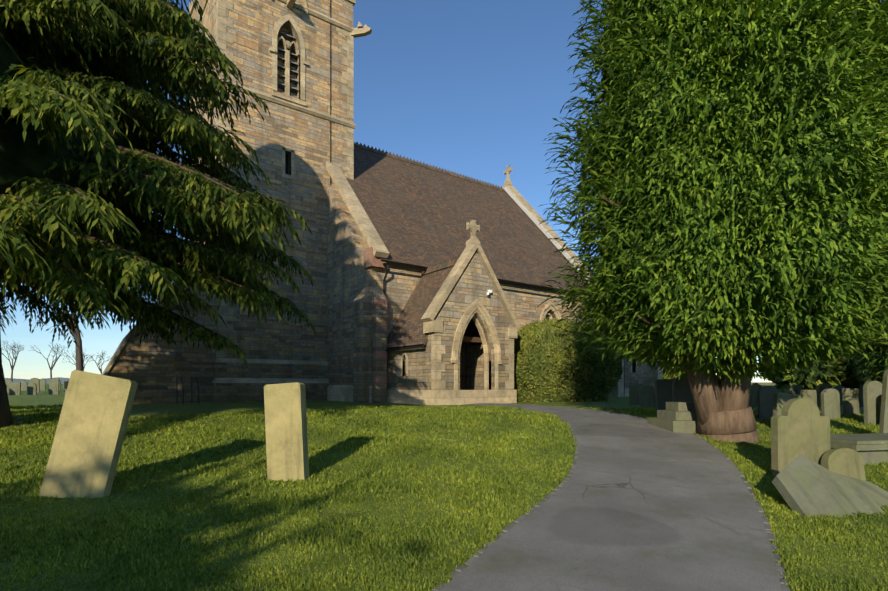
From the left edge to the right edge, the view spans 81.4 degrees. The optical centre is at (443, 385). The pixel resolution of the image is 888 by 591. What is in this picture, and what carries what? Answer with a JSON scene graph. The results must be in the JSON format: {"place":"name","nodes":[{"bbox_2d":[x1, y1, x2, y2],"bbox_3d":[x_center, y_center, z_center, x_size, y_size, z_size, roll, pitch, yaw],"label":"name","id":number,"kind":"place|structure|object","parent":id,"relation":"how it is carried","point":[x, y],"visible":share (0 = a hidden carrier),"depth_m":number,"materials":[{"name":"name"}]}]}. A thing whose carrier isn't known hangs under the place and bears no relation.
{"place":"outdoors","nodes":[
{"label":"outdoors","id":0,"kind":"place"},
{"bbox_2d":[190,0,352,378],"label":"tower wall","id":1,"kind":"structure","parent":0,"point":[306,137],"depth_m":21.82,"materials":[{"name":"beige stone"}]},
{"bbox_2d":[282,145,294,179],"bbox_3d":[-6.543,-9.314,21.632,0.540,1.320,0.140,0,0,-36],"label":"window frame","id":2,"kind":"object","parent":1,"relation":"attached to","point":[284,150],"visible":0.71,"depth_m":21.60,"materials":[{"name":"beige stone"}]},
{"bbox_2d":[0,0,886,381],"label":"sky","id":3,"kind":"structure","parent":0,"point":[475,89],"materials":[{"name":"blue"}]},
{"bbox_2d":[0,382,887,590],"bbox_3d":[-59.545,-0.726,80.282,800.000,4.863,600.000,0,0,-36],"label":"ground","id":4,"kind":"structure","parent":0,"point":[43,397],"depth_m":6.19,"materials":[{"name":"green plant"}]},
{"bbox_2d":[5,380,12,392],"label":"distant headstone","id":5,"kind":"object","parent":4,"relation":"on","point":[7,382],"visible":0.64,"depth_m":40.45,"materials":[{"name":"grey stone"}]},
{"bbox_2d":[1,341,23,380],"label":"bare tree","id":6,"kind":"object","parent":4,"relation":"on","point":[15,358],"visible":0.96,"depth_m":115.20,"materials":[{"name":"brown plant"}]},
{"bbox_2d":[9,382,20,394],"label":"distant headstone","id":7,"kind":"object","parent":4,"relation":"on","point":[14,388],"visible":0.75,"depth_m":34.61,"materials":[{"name":"grey stone"}]},
{"bbox_2d":[21,381,27,390],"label":"distant headstone","id":8,"kind":"object","parent":4,"relation":"on","point":[24,384],"visible":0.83,"depth_m":48.12,"materials":[{"name":"grey stone"}]},
{"bbox_2d":[27,383,36,394],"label":"distant headstone","id":9,"kind":"object","parent":4,"relation":"on","point":[31,388],"visible":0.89,"depth_m":35.49,"materials":[{"name":"grey stone"}]},
{"bbox_2d":[30,378,39,391],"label":"distant headstone","id":10,"kind":"object","parent":4,"relation":"on","point":[36,381],"visible":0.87,"depth_m":41.93,"materials":[{"name":"grey stone"}]},
{"bbox_2d":[5,377,69,383],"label":"hills","id":11,"kind":"structure","parent":4,"relation":"on","point":[46,379],"depth_m":216.87,"materials":[{"name":"green plant"}]},
{"bbox_2d":[40,378,45,389],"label":"distant headstone","id":12,"kind":"object","parent":4,"relation":"on","point":[42,383],"visible":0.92,"depth_m":49.30,"materials":[{"name":"grey stone"}]},
{"bbox_2d":[30,344,67,378],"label":"bare tree","id":13,"kind":"object","parent":4,"relation":"on","point":[55,360],"visible":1,"depth_m":127.73,"materials":[{"name":"brown plant"}]},
{"bbox_2d":[49,379,59,393],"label":"distant headstone","id":14,"kind":"object","parent":4,"relation":"on","point":[53,386],"visible":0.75,"depth_m":36.69,"materials":[{"name":"grey stone"}]},
{"bbox_2d":[36,290,83,370],"bbox_3d":[-20.037,-4.265,24.987,6.431,10.260,4.223,0,0,-36],"label":"bare tree","id":15,"kind":"object","parent":4,"relation":"on","point":[79,356],"visible":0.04,"depth_m":24.92,"materials":[{"name":"brown plant"}]},
{"bbox_2d":[63,381,68,394],"bbox_3d":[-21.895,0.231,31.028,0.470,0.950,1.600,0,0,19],"label":"headstone","id":16,"kind":"object","parent":4,"relation":"on","point":[65,384],"visible":0.21,"depth_m":30.40,"materials":[{"name":"grey stone"}]},
{"bbox_2d":[63,352,91,367],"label":"bare tree","id":17,"kind":"object","parent":4,"relation":"on","point":[84,355],"visible":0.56,"depth_m":122.01,"materials":[{"name":"brown plant"}]},
{"bbox_2d":[39,370,136,497],"bbox_3d":[-4.226,0.761,6.106,0.700,1.800,0.140,11,-6,-3],"label":"leaning headstone","id":18,"kind":"object","parent":4,"relation":"on","point":[85,452],"visible":0.75,"depth_m":6.06,"materials":[{"name":"stone"}]},
{"bbox_2d":[88,350,111,374],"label":"bare tree","id":19,"kind":"object","parent":4,"relation":"on","point":[100,369],"visible":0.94,"depth_m":146.56,"materials":[{"name":"brown plant"}]},
{"bbox_2d":[0,0,316,427],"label":"conifer foliage","id":20,"kind":"object","parent":4,"relation":"on","point":[157,67],"depth_m":8.90,"materials":[{"name":"green plant"}]},
{"bbox_2d":[106,250,216,403],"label":"church wall","id":21,"kind":"structure","parent":4,"relation":"on","point":[151,368],"depth_m":19.21,"materials":[{"name":"beige stone"}]},
{"bbox_2d":[102,281,174,374],"bbox_3d":[-10.731,-3.074,19.493,3.780,5.760,1.240,0,0,-36],"label":"tower west wing coping","id":22,"kind":"object","parent":21,"relation":"on","point":[117,352],"visible":0.3,"depth_m":18.29,"materials":[{"name":"beige stone"}]},
{"bbox_2d":[176,377,198,403],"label":"cellar handrails","id":23,"kind":"object","parent":4,"relation":"on","point":[177,391],"visible":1,"depth_m":18.92,"materials":[{"name":"metal"}]},
{"bbox_2d":[211,362,328,402],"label":"tower plinth","id":24,"kind":"structure","parent":4,"relation":"on","point":[237,392],"depth_m":20.71,"materials":[{"name":"stone"}]},
{"bbox_2d":[189,0,355,382],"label":"tower dressings","id":25,"kind":"structure","parent":4,"relation":"on","point":[222,6],"depth_m":21.56,"materials":[{"name":"beige stone"}]},
{"bbox_2d":[285,154,288,173],"bbox_3d":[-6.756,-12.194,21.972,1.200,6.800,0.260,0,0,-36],"label":"slit window","id":26,"kind":"structure","parent":25,"relation":"attached to","point":[286,164],"depth_m":21.87,"materials":[{"name":"black glass"}]},
{"bbox_2d":[277,31,298,98],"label":"louvers","id":27,"kind":"object","parent":25,"relation":"attached to","point":[285,68],"visible":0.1,"depth_m":21.87,"materials":[{"name":"grey wood"}]},
{"bbox_2d":[269,0,308,106],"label":"belfry window","id":28,"kind":"structure","parent":25,"relation":"attached to","point":[281,21],"depth_m":21.72,"materials":[{"name":"beige stone"}]},
{"bbox_2d":[286,0,371,37],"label":"gargoyles","id":29,"kind":"object","parent":25,"relation":"on","point":[361,31],"visible":0.9,"depth_m":23.21,"materials":[{"name":"beige stone"}]},
{"bbox_2d":[330,0,330,184],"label":"lightning conductor","id":30,"kind":"object","parent":25,"relation":"attached to","point":[330,87],"visible":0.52,"depth_m":22.70,"materials":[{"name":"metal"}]},
{"bbox_2d":[264,382,308,481],"bbox_3d":[-2.134,0.800,7.021,0.520,1.650,0.170,-4,-4,8],"label":"gravestone","id":31,"kind":"object","parent":4,"relation":"on","point":[286,432],"visible":0.75,"depth_m":6.95,"materials":[{"name":"stone"}]},
{"bbox_2d":[353,286,386,402],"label":"buttress","id":32,"kind":"structure","parent":4,"relation":"on","point":[367,341],"depth_m":19.29,"materials":[{"name":"grey stone"}]},
{"bbox_2d":[364,247,386,383],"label":"quoins","id":33,"kind":"object","parent":32,"relation":"attached to","point":[371,260],"visible":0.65,"depth_m":19.23,"materials":[{"name":"beige stone"}]},
{"bbox_2d":[387,252,513,389],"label":"porch wall","id":34,"kind":"structure","parent":4,"relation":"on","point":[472,284],"depth_m":18.31,"materials":[{"name":"beige stone"}]},
{"bbox_2d":[385,345,423,351],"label":"porch gutters","id":35,"kind":"object","parent":34,"relation":"on","point":[405,348],"visible":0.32,"depth_m":18.20,"materials":[{"name":"metal"}]},
{"bbox_2d":[386,266,453,348],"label":"porch roof","id":36,"kind":"structure","parent":34,"relation":"attached to","point":[406,330],"depth_m":19.26,"materials":[{"name":"tile"}]},
{"bbox_2d":[421,256,459,274],"bbox_3d":[0.046,-4.609,19.701,0.320,0.370,2.840,0,0,-36],"label":"porch ridge crest","id":37,"kind":"object","parent":36,"relation":"on","point":[441,266],"visible":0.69,"depth_m":19.76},
{"bbox_2d":[387,320,516,404],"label":"porch dressings","id":38,"kind":"structure","parent":34,"relation":"attached to","point":[435,396],"depth_m":17.86,"materials":[{"name":"beige stone"}]},
{"bbox_2d":[460,342,464,389],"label":"porch doors","id":39,"kind":"structure","parent":34,"relation":"attached to","point":[462,367],"depth_m":19.49,"materials":[{"name":"brown wood"}]},
{"bbox_2d":[460,343,466,389],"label":"porch door battens","id":40,"kind":"object","parent":39,"relation":"attached to","point":[464,376],"visible":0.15,"depth_m":19.56,"materials":[{"name":"brown wood"}]},
{"bbox_2d":[421,244,519,328],"bbox_3d":[1.039,-3.538,18.358,4.157,2.828,0.500,0,0,-36],"label":"gable coping","id":41,"kind":"object","parent":34,"relation":"on","point":[445,289],"visible":0.82,"depth_m":17.96,"materials":[{"name":"beige stone"}]},
{"bbox_2d":[466,219,479,247],"bbox_3d":[1.033,-5.374,18.366,0.518,1.000,0.320,0,0,-36],"label":"stone cross","id":42,"kind":"object","parent":41,"relation":"on","point":[472,226],"visible":0.96,"depth_m":18.28,"materials":[{"name":"beige stone"}]},
{"bbox_2d":[462,336,481,345],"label":"porch beams","id":43,"kind":"structure","parent":34,"relation":"attached to","point":[467,340],"depth_m":18.95,"materials":[{"name":"brown wood"}]},
{"bbox_2d":[464,318,481,344],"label":"porch roof","id":44,"kind":"structure","parent":34,"relation":"attached to","point":[471,330],"depth_m":20.61,"materials":[{"name":"tile"}]},
{"bbox_2d":[451,299,501,389],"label":"porch arch","id":45,"kind":"structure","parent":34,"relation":"attached to","point":[474,306],"depth_m":18.52,"materials":[{"name":"beige stone"}]},
{"bbox_2d":[327,184,598,384],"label":"nave wall","id":46,"kind":"structure","parent":4,"relation":"on","point":[350,278],"depth_m":21.50,"materials":[{"name":"beige stone"}]},
{"bbox_2d":[326,161,389,257],"bbox_3d":[-6.665,-8.797,25.111,0.560,8.012,14.823,0,0,-36],"label":"parapet coping","id":47,"kind":"object","parent":46,"relation":"attached to","point":[370,234],"visible":0.32,"depth_m":20.62,"materials":[{"name":"beige stone"}]},
{"bbox_2d":[327,262,571,402],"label":"nave dressings","id":48,"kind":"structure","parent":46,"relation":"attached to","point":[340,393],"depth_m":21.27,"materials":[{"name":"beige stone"}]},
{"bbox_2d":[346,146,588,294],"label":"church roof","id":49,"kind":"structure","parent":46,"relation":"on","point":[419,216],"depth_m":25.43,"materials":[{"name":"tile"}]},
{"bbox_2d":[354,142,506,192],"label":"roof ridge","id":50,"kind":"structure","parent":49,"relation":"on","point":[397,157],"depth_m":29.17,"materials":[{"name":"tile"}]},
{"bbox_2d":[382,263,577,294],"bbox_3d":[2.960,-1.959,23.374,13.252,5.249,0.402,0,0,-36],"label":"gutter and downpipes","id":51,"kind":"object","parent":46,"relation":"attached to","point":[400,266],"visible":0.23,"depth_m":20.13,"materials":[{"name":"metal"}]},
{"bbox_2d":[502,184,597,280],"bbox_3d":[4.110,-8.797,33.078,0.580,8.012,14.823,0,0,-36],"label":"gable coping","id":52,"kind":"object","parent":46,"relation":"on","point":[528,206],"visible":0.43,"depth_m":30.83,"materials":[{"name":"beige stone"}]},
{"bbox_2d":[504,165,512,185],"bbox_3d":[4.110,-13.434,33.078,0.320,1.280,0.720,0,0,-36],"label":"stone cross","id":53,"kind":"object","parent":52,"relation":"on","point":[507,172],"visible":0.98,"depth_m":32.99,"materials":[{"name":"beige stone"}]},
{"bbox_2d":[504,186,589,283],"bbox_3d":[6.020,-8.728,29.922,0.100,7.806,7.346,0,0,-36],"label":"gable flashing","id":54,"kind":"object","parent":52,"relation":"attached to","point":[533,219],"visible":0.57,"depth_m":30.38,"materials":[{"name":"beige stone"}]},
{"bbox_2d":[540,302,560,321],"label":"nave window dressings","id":55,"kind":"structure","parent":46,"relation":"attached to","point":[544,313],"depth_m":25.32,"materials":[{"name":"beige stone"}]},
{"bbox_2d":[447,402,509,404],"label":"stone step","id":56,"kind":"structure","parent":4,"relation":"on","point":[475,403],"depth_m":17.70,"materials":[{"name":"beige stone"}]},
{"bbox_2d":[514,317,623,401],"bbox_3d":[4.868,-1.049,22.107,6.360,3.758,4.408,0,0,-36],"label":"clipped hedge","id":57,"kind":"object","parent":4,"relation":"on","point":[532,330],"depth_m":20.19,"materials":[{"name":"green plant"}]},
{"bbox_2d":[602,330,649,387],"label":"church wall","id":58,"kind":"structure","parent":4,"relation":"on","point":[641,375],"depth_m":31.81,"materials":[{"name":"grey stone"}]},
{"bbox_2d":[607,346,662,396],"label":"chancel dressings","id":59,"kind":"structure","parent":58,"relation":"attached to","point":[618,391],"depth_m":31.00,"materials":[{"name":"beige stone"}]},
{"bbox_2d":[629,384,643,404],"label":"headstone","id":60,"kind":"object","parent":4,"relation":"on","point":[633,394],"visible":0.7,"depth_m":17.56,"materials":[{"name":"grey stone"}]},
{"bbox_2d":[638,385,655,407],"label":"headstone","id":61,"kind":"object","parent":4,"relation":"on","point":[647,396],"visible":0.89,"depth_m":16.41,"materials":[{"name":"grey stone"}]},
{"bbox_2d":[654,379,674,409],"bbox_3d":[6.115,0.505,14.183,0.550,1.350,0.100,-2,-5,-5],"label":"headstone","id":62,"kind":"object","parent":4,"relation":"on","point":[663,392],"visible":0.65,"depth_m":14.15,"materials":[{"name":"grey stone"}]},
{"bbox_2d":[648,402,696,432],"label":"stepped plinth","id":63,"kind":"structure","parent":4,"relation":"on","point":[677,417],"depth_m":11.60,"materials":[{"name":"grey stone"}]},
{"bbox_2d":[672,372,692,401],"bbox_3d":[6.137,0.469,13.119,0.600,1.600,0.100,0,-3,0],"label":"headstone","id":64,"kind":"object","parent":4,"relation":"on","point":[681,391],"visible":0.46,"depth_m":13.09,"materials":[{"name":"grey stone"}]},
{"bbox_2d":[537,0,887,442],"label":"cypress tree","id":65,"kind":"object","parent":4,"relation":"on","point":[867,319],"depth_m":8.97,"materials":[{"name":"green plant"}]},
{"bbox_2d":[749,388,752,409],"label":"headstone","id":66,"kind":"object","parent":4,"relation":"on","point":[750,402],"visible":0.04,"depth_m":14.85,"materials":[{"name":"grey stone"}]},
{"bbox_2d":[751,382,761,405],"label":"headstone","id":67,"kind":"object","parent":4,"relation":"on","point":[755,387],"visible":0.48,"depth_m":17.53,"materials":[{"name":"grey stone"}]},
{"bbox_2d":[751,383,775,384],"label":"field wall","id":68,"kind":"structure","parent":4,"relation":"on","point":[765,383],"depth_m":123.02,"materials":[{"name":"stone"}]},
{"bbox_2d":[757,386,778,418],"bbox_3d":[8.796,0.637,13.992,0.550,1.250,0.100,-1,0,-5],"label":"headstone","id":69,"kind":"object","parent":4,"relation":"on","point":[765,395],"visible":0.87,"depth_m":13.94,"materials":[{"name":"grey stone"}]},
{"bbox_2d":[773,393,800,415],"bbox_3d":[8.206,0.801,12.367,0.700,1.200,0.100,4,-2,-14],"label":"headstone","id":70,"kind":"object","parent":4,"relation":"on","point":[780,400],"visible":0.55,"depth_m":12.29,"materials":[{"name":"grey stone"}]},
{"bbox_2d":[788,384,802,395],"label":"headstone","id":71,"kind":"object","parent":4,"relation":"on","point":[794,389],"visible":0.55,"depth_m":19.14,"materials":[{"name":"grey stone"}]},
{"bbox_2d":[771,398,830,476],"bbox_3d":[5.476,0.979,7.919,0.920,1.570,0.130,1,-2,-10],"label":"gravestone","id":72,"kind":"object","parent":4,"relation":"on","point":[799,426],"visible":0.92,"depth_m":7.86,"materials":[{"name":"beige stone"}]},
{"bbox_2d":[800,390,816,404],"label":"headstone","id":73,"kind":"object","parent":4,"relation":"on","point":[811,395],"visible":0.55,"depth_m":15.59,"materials":[{"name":"beige stone"}]},
{"bbox_2d":[765,349,882,391],"bbox_3d":[40.282,-4.116,53.084,44.266,11.272,14.045,0,0,-52],"label":"bush belt","id":74,"kind":"object","parent":4,"relation":"on","point":[856,379],"depth_m":37.42,"materials":[{"name":"green plant"}]},
{"bbox_2d":[816,383,832,406],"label":"headstone","id":75,"kind":"object","parent":4,"relation":"on","point":[821,388],"visible":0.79,"depth_m":17.75,"materials":[{"name":"grey stone"}]},
{"bbox_2d":[772,454,884,517],"bbox_3d":[4.735,1.311,6.485,1.100,0.120,1.150,4,38,-6],"label":"fallen headstone","id":76,"kind":"object","parent":4,"relation":"on","point":[803,485],"visible":0.8,"depth_m":6.37,"materials":[{"name":"grey stone"}]},
{"bbox_2d":[821,388,839,418],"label":"headstone","id":77,"kind":"object","parent":4,"relation":"on","point":[830,402],"visible":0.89,"depth_m":14.31,"materials":[{"name":"grey stone"}]},
{"bbox_2d":[833,385,844,404],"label":"headstone","id":78,"kind":"object","parent":4,"relation":"on","point":[839,388],"visible":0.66,"depth_m":18.75,"materials":[{"name":"grey stone"}]},
{"bbox_2d":[821,448,865,480],"bbox_3d":[6.018,1.368,7.765,0.620,0.850,0.120,-3,-6,-10],"label":"headstone","id":79,"kind":"object","parent":4,"relation":"on","point":[849,462],"visible":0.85,"depth_m":7.73,"materials":[{"name":"beige stone"}]},
{"bbox_2d":[842,388,859,414],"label":"headstone","id":80,"kind":"object","parent":4,"relation":"on","point":[850,398],"visible":0.75,"depth_m":15.24,"materials":[{"name":"beige stone"}]},
{"bbox_2d":[830,433,887,464],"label":"ledger tomb","id":81,"kind":"object","parent":4,"relation":"on","point":[870,448],"visible":0.5,"depth_m":8.94,"materials":[{"name":"grey stone"}]},
{"bbox_2d":[833,322,887,382],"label":"tree","id":82,"kind":"object","parent":4,"relation":"on","point":[874,367],"depth_m":14.34,"materials":[{"name":"green plant"}]},
{"bbox_2d":[835,473,887,507],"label":"fallen headstone","id":83,"kind":"object","parent":4,"relation":"on","point":[878,495],"visible":0.29,"depth_m":6.69,"materials":[{"name":"grey stone"}]},
{"bbox_2d":[859,385,863,406],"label":"headstone","id":84,"kind":"object","parent":4,"relation":"on","point":[861,404],"visible":0.3,"depth_m":17.82,"materials":[{"name":"grey stone"}]},
{"bbox_2d":[863,381,881,424],"bbox_3d":[11.372,0.628,13.627,0.620,1.500,0.100,4,-5,-14],"label":"headstone","id":85,"kind":"object","parent":4,"relation":"on","point":[872,393],"visible":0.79,"depth_m":13.57,"materials":[{"name":"grey stone"}]},
{"bbox_2d":[879,369,887,432],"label":"headstone","id":86,"kind":"object","parent":4,"relation":"on","point":[883,426],"visible":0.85,"depth_m":10.84,"materials":[{"name":"beige stone"}]},
{"bbox_2d":[439,403,780,590],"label":"church path","id":87,"kind":"structure","parent":0,"point":[634,503],"depth_m":5.49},
{"bbox_2d":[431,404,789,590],"bbox_3d":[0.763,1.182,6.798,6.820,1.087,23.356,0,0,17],"label":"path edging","id":88,"kind":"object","parent":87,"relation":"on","point":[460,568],"visible":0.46,"depth_m":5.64,"materials":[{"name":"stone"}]},
{"bbox_2d":[624,347,624,395],"bbox_3d":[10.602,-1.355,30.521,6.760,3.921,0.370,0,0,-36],"label":"chancel downpipe","id":89,"kind":"object","parent":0,"point":[624,376],"visible":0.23,"depth_m":30.77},
{"bbox_2d":[663,357,683,378],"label":"bush","id":90,"kind":"object","parent":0,"point":[665,376],"depth_m":43.35,"materials":[{"name":"green plant"}]}
]}

